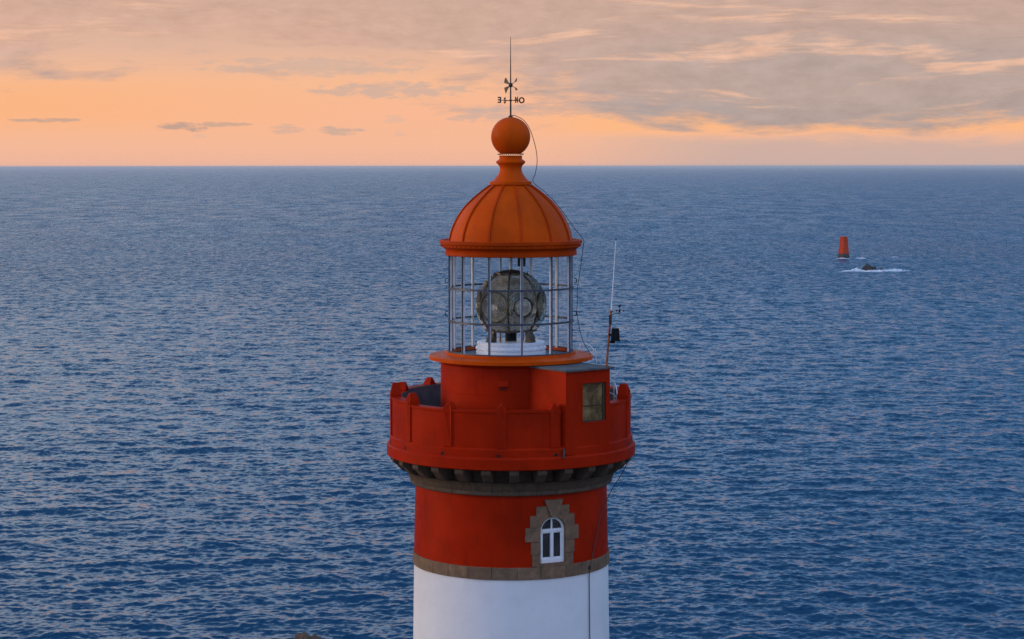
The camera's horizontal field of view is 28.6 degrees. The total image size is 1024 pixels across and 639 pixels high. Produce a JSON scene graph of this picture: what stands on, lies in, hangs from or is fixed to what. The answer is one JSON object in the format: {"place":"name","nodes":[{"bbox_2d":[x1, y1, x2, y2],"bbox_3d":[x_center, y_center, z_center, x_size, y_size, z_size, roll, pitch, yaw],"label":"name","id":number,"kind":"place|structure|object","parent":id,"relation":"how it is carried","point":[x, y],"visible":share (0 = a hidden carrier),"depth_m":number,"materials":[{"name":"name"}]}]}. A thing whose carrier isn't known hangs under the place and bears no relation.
{"place":"outdoors","nodes":[
{"label":"outdoors","id":0,"kind":"place"},
{"bbox_2d":[0,166,1023,638],"bbox_3d":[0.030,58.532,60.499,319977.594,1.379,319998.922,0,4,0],"label":"sea","id":1,"kind":"structure","parent":0,"point":[202,370],"depth_m":569.03,"materials":[{"name":"blue liquid"}]},
{"bbox_2d":[294,632,320,638],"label":"shore rock","id":2,"kind":"object","parent":1,"relation":"in","point":[303,635],"visible":1,"depth_m":266.04,"materials":[{"name":"grey stone"}]},
{"bbox_2d":[838,237,848,257],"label":"beacon tower","id":3,"kind":"structure","parent":1,"relation":"in","point":[843,252],"depth_m":1369.88,"materials":[{"name":"red paint"}]},
{"bbox_2d":[861,263,876,270],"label":"reef rock","id":4,"kind":"object","parent":1,"relation":"in","point":[866,267],"visible":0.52,"depth_m":1205.55,"materials":[{"name":"grey stone"}]},
{"bbox_2d":[845,268,908,271],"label":"foam","id":5,"kind":"object","parent":1,"relation":"on","point":[856,269],"visible":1,"depth_m":1202.20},
{"bbox_2d":[0,0,1023,167],"label":"sky","id":6,"kind":"structure","parent":0,"point":[84,83],"materials":[{"name":"orange"}]},
{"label":"headland","id":7,"kind":"structure","parent":0,"visible":0},
{"bbox_2d":[387,115,634,638],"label":"lighthouse","id":8,"kind":"object","parent":7,"relation":"on","point":[510,465],"visible":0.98,"depth_m":54.72,"materials":[{"name":"red paint"}]},
{"bbox_2d":[475,269,545,354],"bbox_3d":[-0.029,-0.216,56.544,2.006,2.400,2.019,0,4,0],"label":"fresnel lens","id":9,"kind":"object","parent":8,"relation":"on","point":[506,305],"visible":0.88,"depth_m":55.88,"materials":[{"name":"clear glass"}]},
{"bbox_2d":[498,37,524,116],"bbox_3d":[-0.026,-6.768,56.052,0.606,2.250,0.626,1,5,18],"label":"weather vane","id":10,"kind":"object","parent":8,"relation":"on","point":[510,85],"visible":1,"depth_m":56.05,"materials":[{"name":"metal"}]},
{"bbox_2d":[541,517,563,562],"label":"window","id":11,"kind":"structure","parent":8,"relation":"in","point":[548,529],"depth_m":54.72,"materials":[{"name":"white paint"}]},
{"bbox_2d":[604,238,624,365],"bbox_3d":[2.779,-0.463,54.384,0.562,3.476,0.243,0,4,0],"label":"antenna mast","id":12,"kind":"object","parent":8,"relation":"on","point":[615,335],"visible":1,"depth_m":54.38,"materials":[{"name":"grey metal"}]}
]}

